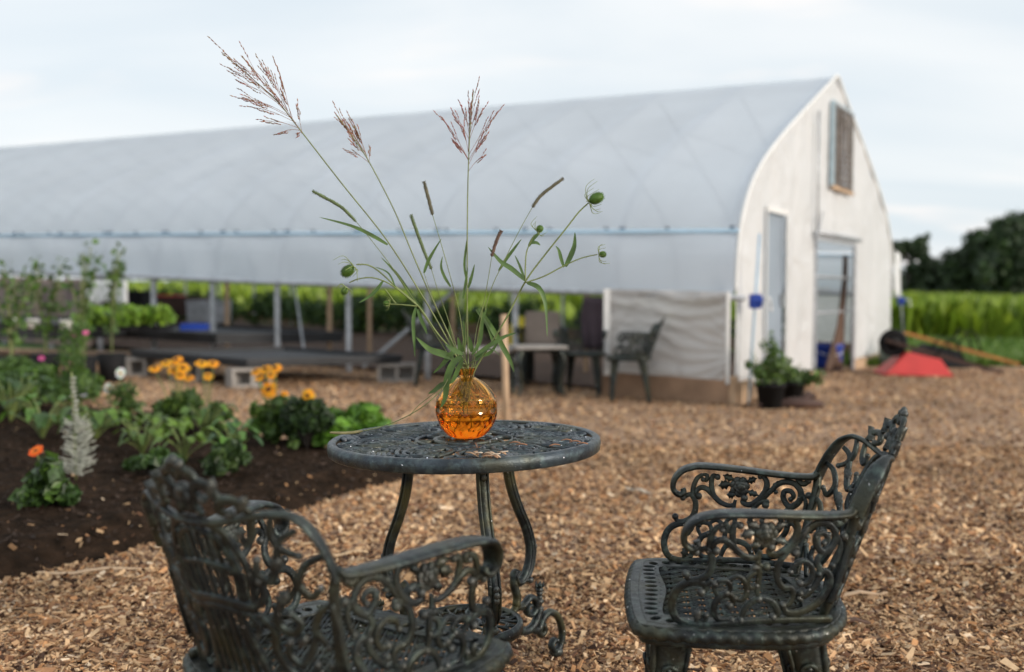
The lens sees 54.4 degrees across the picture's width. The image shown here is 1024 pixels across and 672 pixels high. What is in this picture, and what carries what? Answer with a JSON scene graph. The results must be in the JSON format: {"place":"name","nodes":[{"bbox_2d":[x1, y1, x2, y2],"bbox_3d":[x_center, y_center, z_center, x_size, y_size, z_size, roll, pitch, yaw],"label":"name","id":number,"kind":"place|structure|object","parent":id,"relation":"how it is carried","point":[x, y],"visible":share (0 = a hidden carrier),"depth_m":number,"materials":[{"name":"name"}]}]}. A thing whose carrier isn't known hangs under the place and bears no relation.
{"place":"outdoors","nodes":[
{"label":"outdoors","id":0,"kind":"place"},
{"bbox_2d":[124,357,154,376],"bbox_3d":[-3.973,0.322,10.411,0.400,0.190,0.190,0,3,7],"label":"cinder block","id":1,"kind":"object","parent":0,"point":[138,367],"depth_m":10.33,"materials":[{"name":"grey concrete"}]},
{"bbox_2d":[156,296,215,315],"bbox_3d":[-5.598,-0.337,17.002,0.972,0.678,0.440,0,3,0],"label":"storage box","id":2,"kind":"object","parent":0,"point":[177,304],"visible":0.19,"depth_m":16.78,"materials":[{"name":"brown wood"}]},
{"bbox_2d":[0,402,417,580],"bbox_3d":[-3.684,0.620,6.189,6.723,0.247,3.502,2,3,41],"label":"soil","id":3,"kind":"structure","parent":0,"point":[19,560],"depth_m":4.71,"materials":[{"name":"brown soil"}]},
{"bbox_2d":[0,372,56,420],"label":"broadleaf plant","id":4,"kind":"object","parent":3,"relation":"on","point":[14,384],"visible":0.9,"depth_m":6.59,"materials":[{"name":"green plant"}]},
{"bbox_2d":[0,369,59,409],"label":"bushy plant","id":5,"kind":"object","parent":3,"relation":"on","point":[4,374],"visible":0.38,"depth_m":7.14,"materials":[{"name":"green plant"}]},
{"bbox_2d":[5,382,65,409],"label":"broadleaf plant","id":6,"kind":"object","parent":3,"relation":"on","point":[43,391],"visible":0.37,"depth_m":6.91,"materials":[{"name":"green plant"}]},
{"bbox_2d":[0,392,80,437],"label":"broadleaf plant","id":7,"kind":"object","parent":3,"relation":"on","point":[43,420],"visible":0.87,"depth_m":5.96,"materials":[{"name":"green plant"}]},
{"bbox_2d":[7,445,82,509],"bbox_3d":[-1.957,0.600,4.212,0.264,0.277,0.246,0,3,0],"label":"zinnia plant","id":8,"kind":"object","parent":3,"relation":"on","point":[45,479],"visible":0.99,"depth_m":4.17,"materials":[{"name":"green plant"}]},
{"bbox_2d":[59,372,97,479],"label":"plume flower","id":9,"kind":"object","parent":3,"relation":"on","point":[74,452],"visible":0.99,"depth_m":4.76,"materials":[{"name":"white plant"}]},
{"bbox_2d":[38,314,123,412],"bbox_3d":[-3.065,0.198,7.059,0.410,0.712,0.649,1,3,13],"label":"cosmos plant","id":10,"kind":"object","parent":3,"relation":"on","point":[69,365],"visible":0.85,"depth_m":6.91,"materials":[{"name":"green plant"}]},
{"bbox_2d":[47,402,142,438],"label":"broadleaf plant","id":11,"kind":"object","parent":3,"relation":"on","point":[99,419],"visible":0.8,"depth_m":5.91,"materials":[{"name":"green plant"}]},
{"bbox_2d":[73,367,145,427],"bbox_3d":[-2.717,0.406,6.655,0.427,0.377,0.582,0,3,0],"label":"cosmos plant","id":12,"kind":"object","parent":3,"relation":"on","point":[90,387],"visible":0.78,"depth_m":6.63,"materials":[{"name":"green plant"}]},
{"bbox_2d":[110,417,176,454],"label":"broadleaf plant","id":13,"kind":"object","parent":3,"relation":"on","point":[140,440],"visible":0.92,"depth_m":5.42,"materials":[{"name":"green plant"}]},
{"bbox_2d":[120,445,185,475],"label":"bushy plant","id":14,"kind":"object","parent":3,"relation":"on","point":[152,460],"visible":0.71,"depth_m":4.87,"materials":[{"name":"green plant"}]},
{"bbox_2d":[117,408,192,436],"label":"broadleaf plant","id":15,"kind":"object","parent":3,"relation":"on","point":[143,417],"visible":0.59,"depth_m":5.95,"materials":[{"name":"green plant"}]},
{"bbox_2d":[148,356,205,429],"bbox_3d":[-2.187,0.363,6.421,0.332,0.485,0.432,-2,3,-31],"label":"coneflower plant","id":16,"kind":"object","parent":3,"relation":"on","point":[172,404],"visible":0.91,"depth_m":6.32,"materials":[{"name":"green plant"}]},
{"bbox_2d":[151,420,220,459],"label":"broadleaf plant","id":17,"kind":"object","parent":3,"relation":"on","point":[183,429],"visible":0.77,"depth_m":5.23,"materials":[{"name":"green plant"}]},
{"bbox_2d":[181,360,235,433],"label":"coneflower plant","id":18,"kind":"object","parent":3,"relation":"on","point":[212,364],"visible":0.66,"depth_m":6.29,"materials":[{"name":"green plant"}]},
{"bbox_2d":[179,403,238,437],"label":"broadleaf plant","id":19,"kind":"object","parent":3,"relation":"on","point":[204,412],"visible":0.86,"depth_m":6.04,"materials":[{"name":"green plant"}]},
{"bbox_2d":[198,437,253,478],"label":"bushy plant","id":20,"kind":"object","parent":3,"relation":"on","point":[228,457],"visible":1,"depth_m":4.86,"materials":[{"name":"green plant"}]},
{"bbox_2d":[204,416,262,449],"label":"broadleaf plant","id":21,"kind":"object","parent":3,"relation":"on","point":[233,425],"visible":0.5,"depth_m":5.16,"materials":[{"name":"green plant"}]},
{"bbox_2d":[247,364,288,443],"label":"coneflower plant","id":22,"kind":"object","parent":3,"relation":"on","point":[266,414],"visible":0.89,"depth_m":5.89,"materials":[{"name":"green plant"}]},
{"bbox_2d":[283,389,315,448],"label":"coneflower plant","id":23,"kind":"object","parent":3,"relation":"on","point":[294,440],"visible":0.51,"depth_m":5.81,"materials":[{"name":"green plant"}]},
{"bbox_2d":[277,395,338,447],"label":"bushy plant","id":24,"kind":"object","parent":3,"relation":"on","point":[305,418],"visible":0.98,"depth_m":5.70,"materials":[{"name":"green plant"}]},
{"bbox_2d":[377,362,415,381],"bbox_3d":[-1.212,0.382,10.447,0.400,0.190,0.190,0,3,-9],"label":"cinder block","id":25,"kind":"object","parent":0,"point":[398,372],"depth_m":10.42,"materials":[{"name":"grey concrete"}]},
{"bbox_2d":[130,346,401,366],"bbox_3d":[-2.558,0.209,10.388,2.429,0.143,1.503,-2,3,-33],"label":"raised bed","id":26,"kind":"object","parent":25,"relation":"on","point":[260,356],"visible":1,"depth_m":10.25,"materials":[{"name":"black wood"}]},
{"bbox_2d":[92,320,734,386],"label":"soil floor","id":27,"kind":"structure","parent":0,"point":[490,365],"depth_m":14.30,"materials":[{"name":"brown soil"}]},
{"bbox_2d":[0,315,126,339],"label":"raised bed","id":28,"kind":"object","parent":27,"relation":"on","point":[29,333],"visible":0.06,"depth_m":11.04,"materials":[{"name":"black wood"}]},
{"bbox_2d":[69,304,122,331],"bbox_3d":[-4.554,-0.202,10.995,0.541,0.304,0.619,0,3,0],"label":"seedling tray","id":29,"kind":"object","parent":28,"relation":"on","point":[99,317],"visible":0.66,"depth_m":10.82,"materials":[{"name":"green plant"}]},
{"bbox_2d":[103,291,150,306],"bbox_3d":[-6.237,-0.338,16.001,0.756,0.766,0.440,0,3,0],"label":"storage box","id":30,"kind":"object","parent":27,"relation":"on","point":[139,298],"visible":0.06,"depth_m":15.79,"materials":[{"name":"black plastic"}]},
{"bbox_2d":[185,300,231,324],"bbox_3d":[-5.019,-0.275,16.504,0.648,0.636,0.440,0,3,0],"label":"storage box","id":31,"kind":"object","parent":27,"relation":"on","point":[197,311],"visible":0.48,"depth_m":16.29,"materials":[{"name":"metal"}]},
{"bbox_2d":[224,283,229,346],"bbox_3d":[-4.065,-0.303,14.200,0.065,1.200,0.045,0,3,0],"label":"wooden stake","id":32,"kind":"object","parent":27,"relation":"on","point":[226,285],"visible":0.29,"depth_m":14.17,"materials":[{"name":"brown wood"}]},
{"bbox_2d":[116,324,343,343],"bbox_3d":[-3.801,-0.037,12.486,3.199,0.198,1.442,1,3,30],"label":"raised bed","id":33,"kind":"object","parent":27,"relation":"on","point":[226,334],"visible":0.57,"depth_m":11.95,"materials":[{"name":"grey wood"}]},
{"bbox_2d":[114,303,149,331],"bbox_3d":[-4.336,-0.214,11.204,0.496,0.322,0.603,0,3,0],"label":"seedling tray","id":34,"kind":"object","parent":33,"relation":"on","point":[131,314],"visible":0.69,"depth_m":11.05,"materials":[{"name":"green plant"}]},
{"bbox_2d":[139,303,176,330],"bbox_3d":[-4.115,-0.223,11.389,0.518,0.319,0.538,0,3,0],"label":"seedling tray","id":35,"kind":"object","parent":33,"relation":"on","point":[160,316],"visible":0.95,"depth_m":11.22,"materials":[{"name":"green plant"}]},
{"bbox_2d":[180,323,209,329],"bbox_3d":[-3.791,-0.110,11.907,0.292,0.075,0.282,0,3,-6],"label":"blue tray","id":36,"kind":"object","parent":33,"relation":"on","point":[195,326],"visible":1,"depth_m":11.77,"materials":[{"name":"plastic"}]},
{"bbox_2d":[327,287,331,349],"bbox_3d":[-2.310,-0.183,12.604,0.065,1.220,0.045,0,3,0],"label":"wooden stake","id":37,"kind":"object","parent":27,"relation":"on","point":[329,311],"visible":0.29,"depth_m":12.58,"materials":[{"name":"brown wood"}]},
{"bbox_2d":[367,288,371,351],"bbox_3d":[-1.890,-0.173,13.205,0.065,1.150,0.045,0,3,0],"label":"wooden stake","id":38,"kind":"object","parent":27,"relation":"on","point":[369,323],"visible":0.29,"depth_m":13.19,"materials":[{"name":"brown wood"}]},
{"bbox_2d":[92,283,784,340],"bbox_3d":[-6.329,-0.657,21.101,24.472,1.433,1.576,2,3,31],"label":"vegetable row","id":39,"kind":"object","parent":27,"relation":"on","point":[311,313],"visible":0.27,"depth_m":18.59,"materials":[{"name":"green plant"}]},
{"bbox_2d":[508,316,533,382],"bbox_3d":[0.124,0.137,10.678,0.377,0.709,0.300,0,3,0],"label":"chair","id":40,"kind":"object","parent":27,"relation":"on","point":[521,321],"visible":0.27,"depth_m":10.57,"materials":[{"name":"plastic"}]},
{"bbox_2d":[0,322,1018,354],"bbox_3d":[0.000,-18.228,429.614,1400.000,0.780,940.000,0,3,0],"label":"ground","id":41,"kind":"structure","parent":0,"point":[24,345],"depth_m":14.47,"materials":[{"name":"brown soil"}]},
{"bbox_2d":[9,276,603,328],"bbox_3d":[-19.567,-1.217,37.398,45.826,2.150,45.924,0,3,0],"label":"field crop","id":42,"kind":"object","parent":41,"relation":"on","point":[241,292],"visible":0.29,"depth_m":25.05,"materials":[{"name":"green plant"}]},
{"bbox_2d":[0,74,900,404],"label":"greenhouse","id":43,"kind":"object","parent":41,"relation":"on","point":[700,188],"visible":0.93,"depth_m":11.42,"materials":[{"name":"plastic"}]},
{"bbox_2d":[0,276,91,346],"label":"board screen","id":44,"kind":"object","parent":43,"relation":"attached to","point":[68,295],"visible":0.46,"depth_m":13.88,"materials":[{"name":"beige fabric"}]},
{"bbox_2d":[81,280,127,304],"bbox_3d":[-5.400,-0.570,13.173,0.952,0.351,0.044,2,3,31],"label":"white sheet","id":45,"kind":"object","parent":44,"relation":"hanging from","point":[98,292],"visible":0.45,"depth_m":13.15,"materials":[{"name":"plastic"}]},
{"bbox_2d":[581,296,603,348],"bbox_3d":[0.797,-0.126,9.537,0.306,0.507,0.068,2,3,31],"label":"hanging cloth","id":46,"kind":"object","parent":43,"relation":"hanging from","point":[592,311],"visible":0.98,"depth_m":9.53,"materials":[{"name":"purple fabric"}]},
{"bbox_2d":[763,211,782,360],"bbox_3d":[2.592,-0.369,9.896,0.059,1.700,0.660,2,3,31],"label":"door","id":47,"kind":"structure","parent":43,"relation":"in","point":[775,221],"depth_m":9.94,"materials":[{"name":"metal"}]},
{"bbox_2d":[824,255,847,371],"bbox_3d":[4.073,-0.300,12.518,0.068,1.453,1.018,2,3,31],"label":"draped tarp","id":48,"kind":"object","parent":43,"relation":"hanging from","point":[833,361],"visible":0.95,"depth_m":12.72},
{"bbox_2d":[539,290,1023,340],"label":"field crop","id":49,"kind":"object","parent":41,"relation":"on","point":[950,314],"visible":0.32,"depth_m":20.47,"materials":[{"name":"green plant"}]},
{"bbox_2d":[897,286,910,332],"bbox_3d":[6.248,-0.422,15.886,0.212,1.452,0.112,0,3,0],"label":"roll up crank","id":50,"kind":"object","parent":41,"relation":"on","point":[901,301],"visible":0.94,"depth_m":15.85,"materials":[{"name":"metal"}]},
{"bbox_2d":[892,239,938,289],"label":"tree","id":51,"kind":"object","parent":41,"relation":"on","point":[921,272],"visible":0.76,"depth_m":77.25,"materials":[{"name":"green plant"}]},
{"bbox_2d":[900,232,945,278],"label":"tree","id":52,"kind":"object","parent":41,"relation":"on","point":[920,249],"visible":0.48,"depth_m":79.18,"materials":[{"name":"green plant"}]},
{"bbox_2d":[894,276,970,292],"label":"hedgerow","id":53,"kind":"object","parent":41,"relation":"on","point":[912,288],"visible":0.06,"depth_m":75.02,"materials":[{"name":"green plant"}]},
{"bbox_2d":[934,247,968,290],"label":"tree","id":54,"kind":"object","parent":41,"relation":"on","point":[937,282],"visible":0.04,"depth_m":77.59,"materials":[{"name":"green plant"}]},
{"bbox_2d":[937,208,1023,295],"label":"tree","id":55,"kind":"object","parent":41,"relation":"on","point":[991,260],"visible":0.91,"depth_m":67.97,"materials":[{"name":"green plant"}]},
{"bbox_2d":[0,348,1023,671],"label":"wood chip yard","id":56,"kind":"structure","parent":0,"point":[738,426],"depth_m":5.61,"materials":[{"name":"brown wood"}]},
{"bbox_2d":[0,352,33,371],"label":"bushy plant","id":57,"kind":"object","parent":56,"relation":"on","point":[10,363],"visible":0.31,"depth_m":8.79,"materials":[{"name":"green plant"}]},
{"bbox_2d":[0,260,38,359],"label":"tall potted plant","id":58,"kind":"object","parent":56,"relation":"on","point":[8,321],"visible":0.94,"depth_m":9.20,"materials":[{"name":"green plant"}]},
{"bbox_2d":[23,256,70,374],"bbox_3d":[-4.451,-0.162,9.602,0.418,1.226,0.278,0,3,0],"label":"tall potted plant","id":59,"kind":"object","parent":56,"relation":"on","point":[49,358],"visible":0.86,"depth_m":9.57,"materials":[{"name":"green plant"}]},
{"bbox_2d":[13,362,104,404],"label":"bushy plant","id":60,"kind":"object","parent":56,"relation":"on","point":[31,368],"visible":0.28,"depth_m":7.95,"materials":[{"name":"green plant"}]},
{"bbox_2d":[59,239,107,374],"bbox_3d":[-4.038,-0.225,9.389,0.364,1.396,0.377,2,3,42],"label":"tall potted plant","id":61,"kind":"object","parent":56,"relation":"on","point":[91,360],"visible":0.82,"depth_m":9.39,"materials":[{"name":"green plant"}]},
{"bbox_2d":[38,566,141,574],"bbox_3d":[-1.482,0.825,3.502,0.341,0.022,0.021,-1,3,-14],"label":"wood splinter","id":62,"kind":"object","parent":56,"relation":"on","point":[93,569],"visible":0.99,"depth_m":3.50,"materials":[{"name":"beige wood"}]},
{"bbox_2d":[97,242,126,382],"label":"tall potted plant","id":63,"kind":"object","parent":56,"relation":"on","point":[110,364],"visible":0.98,"depth_m":9.76,"materials":[{"name":"green plant"}]},
{"bbox_2d":[170,361,212,381],"bbox_3d":[-3.249,0.356,10.100,0.400,0.190,0.190,1,3,29],"label":"cinder block","id":64,"kind":"object","parent":56,"relation":"on","point":[195,371],"depth_m":10.02,"materials":[{"name":"grey concrete"}]},
{"bbox_2d":[225,367,272,388],"bbox_3d":[-2.546,0.398,9.640,0.400,0.190,0.190,-2,3,-34],"label":"cinder block","id":65,"kind":"object","parent":56,"relation":"on","point":[239,377],"depth_m":9.58,"materials":[{"name":"grey concrete"}]},
{"bbox_2d":[141,453,512,671],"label":"garden chair","id":66,"kind":"object","parent":56,"relation":"on","point":[314,637],"visible":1,"depth_m":1.44,"materials":[{"name":"metal"}]},
{"bbox_2d":[312,401,396,446],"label":"bushy plant","id":67,"kind":"object","parent":56,"relation":"on","point":[360,415],"visible":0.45,"depth_m":5.86,"materials":[{"name":"green plant"}]},
{"bbox_2d":[402,309,450,385],"bbox_3d":[-0.856,0.112,10.175,0.539,0.784,0.531,0,3,-4],"label":"garden chair","id":68,"kind":"object","parent":56,"relation":"on","point":[422,349],"visible":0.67,"depth_m":10.01,"materials":[{"name":"metal"}]},
{"bbox_2d":[450,294,454,343],"bbox_3d":[-0.775,-0.112,13.008,0.065,1.100,0.045,0,3,0],"label":"wooden stake","id":69,"kind":"object","parent":56,"relation":"on","point":[452,323],"visible":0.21,"depth_m":12.98,"materials":[{"name":"brown wood"}]},
{"bbox_2d":[327,420,600,671],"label":"bistro table","id":70,"kind":"object","parent":56,"relation":"on","point":[408,451],"visible":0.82,"depth_m":2.39,"materials":[{"name":"metal"}]},
{"bbox_2d":[436,367,496,438],"bbox_3d":[-0.111,0.163,2.429,0.150,0.170,0.150,0,3,0],"label":"vase","id":71,"kind":"object","parent":70,"relation":"on","point":[467,409],"visible":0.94,"depth_m":2.38,"materials":[{"name":"orange glass"}]},
{"bbox_2d":[208,36,461,367],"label":"seeding grass","id":72,"kind":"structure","parent":71,"relation":"in","point":[268,87],"depth_m":2.37,"materials":[{"name":"brown plant"}]},
{"bbox_2d":[312,190,458,374],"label":"timothy grass","id":73,"kind":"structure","parent":71,"relation":"in","point":[337,204],"depth_m":2.45,"materials":[{"name":"green plant"}]},
{"bbox_2d":[332,101,457,355],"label":"seeding grass","id":74,"kind":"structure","parent":71,"relation":"in","point":[351,134],"depth_m":2.43,"materials":[{"name":"green plant"}]},
{"bbox_2d":[329,364,464,434],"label":"timothy grass","id":75,"kind":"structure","parent":71,"relation":"in","point":[439,386],"depth_m":2.36,"materials":[{"name":"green plant"}]},
{"bbox_2d":[334,256,463,367],"bbox_3d":[-0.270,-0.011,2.408,0.320,0.366,0.073,0,3,-3],"label":"teasel","id":76,"kind":"object","parent":71,"relation":"in","point":[348,270],"visible":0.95,"depth_m":2.40,"materials":[{"name":"green plant"}]},
{"bbox_2d":[409,214,456,347],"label":"timothy grass","id":77,"kind":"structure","parent":71,"relation":"in","point":[412,219],"depth_m":2.43,"materials":[{"name":"green plant"}]},
{"bbox_2d":[416,337,466,372],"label":"leafy sprig","id":78,"kind":"object","parent":71,"relation":"in","point":[446,356],"visible":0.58,"depth_m":2.39,"materials":[{"name":"green plant"}]},
{"bbox_2d":[422,181,464,354],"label":"timothy grass","id":79,"kind":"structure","parent":71,"relation":"in","point":[432,213],"depth_m":2.40,"materials":[{"name":"green plant"}]},
{"bbox_2d":[423,238,463,366],"bbox_3d":[-0.160,-0.010,2.397,0.108,0.447,0.022,-1,3,-23],"label":"grass plant","id":80,"kind":"object","parent":71,"relation":"in","point":[429,259],"depth_m":2.38,"materials":[{"name":"green plant"}]},
{"bbox_2d":[440,344,467,407],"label":"leafy sprig","id":81,"kind":"object","parent":71,"relation":"in","point":[460,359],"visible":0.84,"depth_m":2.35,"materials":[{"name":"green plant"}]},
{"bbox_2d":[462,264,474,360],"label":"grass plant","id":82,"kind":"object","parent":71,"relation":"in","point":[469,282],"depth_m":2.39,"materials":[{"name":"green plant"}]},
{"bbox_2d":[433,76,504,367],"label":"seeding grass","id":83,"kind":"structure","parent":71,"relation":"in","point":[465,265],"depth_m":2.40,"materials":[{"name":"brown plant"}]},
{"bbox_2d":[449,321,497,362],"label":"leafy sprig","id":84,"kind":"object","parent":71,"relation":"in","point":[461,347],"visible":0.63,"depth_m":2.44,"materials":[{"name":"green plant"}]},
{"bbox_2d":[472,229,502,367],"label":"timothy grass","id":85,"kind":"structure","parent":71,"relation":"in","point":[498,236],"depth_m":2.38,"materials":[{"name":"green plant"}]},
{"bbox_2d":[467,307,514,365],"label":"leafy sprig","id":86,"kind":"object","parent":71,"relation":"in","point":[478,354],"visible":0.85,"depth_m":2.40,"materials":[{"name":"green plant"}]},
{"bbox_2d":[471,307,513,371],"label":"grass plant","id":87,"kind":"object","parent":71,"relation":"in","point":[490,327],"depth_m":2.44,"materials":[{"name":"green plant"}]},
{"bbox_2d":[474,177,564,367],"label":"timothy grass","id":88,"kind":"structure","parent":71,"relation":"in","point":[509,254],"depth_m":2.43,"materials":[{"name":"green plant"}]},
{"bbox_2d":[474,179,609,372],"bbox_3d":[0.057,-0.103,2.389,0.353,0.546,0.082,0,3,0],"label":"teasel","id":89,"kind":"object","parent":71,"relation":"in","point":[595,198],"visible":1,"depth_m":2.38,"materials":[{"name":"green plant"}]},
{"bbox_2d":[447,346,518,394],"bbox_3d":[-0.281,0.334,9.515,0.620,0.440,0.465,-1,3,-11],"label":"side table","id":90,"kind":"object","parent":56,"relation":"on","point":[510,351],"visible":0.23,"depth_m":9.36,"materials":[{"name":"metal"}]},
{"bbox_2d":[500,314,509,419],"bbox_3d":[-0.043,0.330,6.621,0.067,0.946,0.045,0,3,0],"label":"wooden stake","id":91,"kind":"object","parent":56,"relation":"on","point":[505,383],"visible":0.64,"depth_m":6.60,"materials":[{"name":"brown wood"}]},
{"bbox_2d":[508,344,567,396],"bbox_3d":[0.242,0.327,9.412,0.500,0.479,0.375,-1,3,-11],"label":"side table","id":92,"kind":"object","parent":56,"relation":"on","point":[521,348],"visible":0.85,"depth_m":9.28,"materials":[{"name":"metal"}]},
{"bbox_2d":[515,310,566,388],"bbox_3d":[0.303,0.136,10.139,0.531,0.784,0.539,0,3,5],"label":"garden chair","id":93,"kind":"object","parent":56,"relation":"on","point":[527,358],"visible":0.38,"depth_m":10.09,"materials":[{"name":"metal"}]},
{"bbox_2d":[524,311,559,343],"bbox_3d":[0.311,-0.078,10.216,0.360,0.360,0.070,0,-15,5],"label":"cushion","id":94,"kind":"object","parent":93,"relation":"on","point":[535,328],"visible":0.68,"depth_m":10.18,"materials":[{"name":"beige fabric"}]},
{"bbox_2d":[553,318,607,396],"bbox_3d":[0.678,0.172,9.566,0.531,0.784,0.539,1,3,14],"label":"garden chair","id":95,"kind":"object","parent":56,"relation":"on","point":[595,356],"visible":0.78,"depth_m":9.57,"materials":[{"name":"metal"}]},
{"bbox_2d":[606,315,665,402],"bbox_3d":[1.124,0.202,9.059,0.539,0.784,0.531,0,3,7],"label":"garden chair","id":96,"kind":"object","parent":56,"relation":"on","point":[640,357],"visible":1,"depth_m":8.89,"materials":[{"name":"metal"}]},
{"bbox_2d":[747,234,772,403],"bbox_3d":[2.209,-0.149,8.871,0.210,1.521,0.112,0,3,0],"label":"roll up crank","id":97,"kind":"object","parent":56,"relation":"on","point":[755,300],"visible":0.98,"depth_m":8.85,"materials":[{"name":"white metal"}]},
{"bbox_2d":[624,407,908,671],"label":"garden chair","id":98,"kind":"object","parent":56,"relation":"on","point":[799,624],"visible":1,"depth_m":1.79,"materials":[{"name":"metal"}]},
{"bbox_2d":[745,330,799,408],"bbox_3d":[2.231,0.283,8.583,0.400,0.672,0.438,2,3,44],"label":"potted plant","id":99,"kind":"object","parent":56,"relation":"on","point":[769,390],"visible":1,"depth_m":8.52,"materials":[{"name":"green plant"}]},
{"bbox_2d":[758,391,823,408],"bbox_3d":[2.400,0.558,8.556,0.568,0.170,0.131,0,3,0],"label":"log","id":100,"kind":"object","parent":56,"relation":"on","point":[806,398],"visible":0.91,"depth_m":8.52,"materials":[{"name":"brown wood"}]},
{"bbox_2d":[773,364,826,397],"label":"potted plant","id":101,"kind":"object","parent":56,"relation":"on","point":[796,387],"visible":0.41,"depth_m":8.88,"materials":[{"name":"green plant"}]},
{"bbox_2d":[816,343,843,369],"bbox_3d":[4.071,0.262,12.835,0.400,0.330,0.406,0,3,0],"label":"plastic tub","id":102,"kind":"object","parent":56,"relation":"on","point":[822,351],"visible":0.56,"depth_m":12.69,"materials":[{"name":"blue plastic"}]},
{"bbox_2d":[843,590,887,596],"bbox_3d":[1.131,0.840,3.248,0.201,0.022,0.017,0,3,-9],"label":"wood splinter","id":103,"kind":"object","parent":56,"relation":"on","point":[858,592],"visible":0.79,"depth_m":3.24,"materials":[{"name":"beige wood"}]},
{"bbox_2d":[872,329,1002,375],"bbox_3d":[5.143,0.191,12.061,1.379,0.548,0.621,0,3,6],"label":"wheelbarrow","id":104,"kind":"object","parent":56,"relation":"on","point":[893,344],"visible":1,"depth_m":11.91,"materials":[{"name":"red paint"}]},
{"bbox_2d":[904,328,1019,367],"bbox_3d":[5.986,0.151,13.429,1.478,0.507,0.666,0,3,8],"label":"wheelbarrow","id":105,"kind":"object","parent":56,"relation":"on","point":[948,363],"visible":0.58,"depth_m":13.25,"materials":[{"name":"black plastic"}]},
{"bbox_2d":[0,0,1023,283],"label":"sky","id":106,"kind":"structure","parent":0,"point":[934,89],"materials":[{"name":"white"}]},
{"bbox_2d":[733,334,1023,366],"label":"grass strip","id":107,"kind":"object","parent":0,"point":[1003,347],"depth_m":16.14,"materials":[{"name":"green plant"}]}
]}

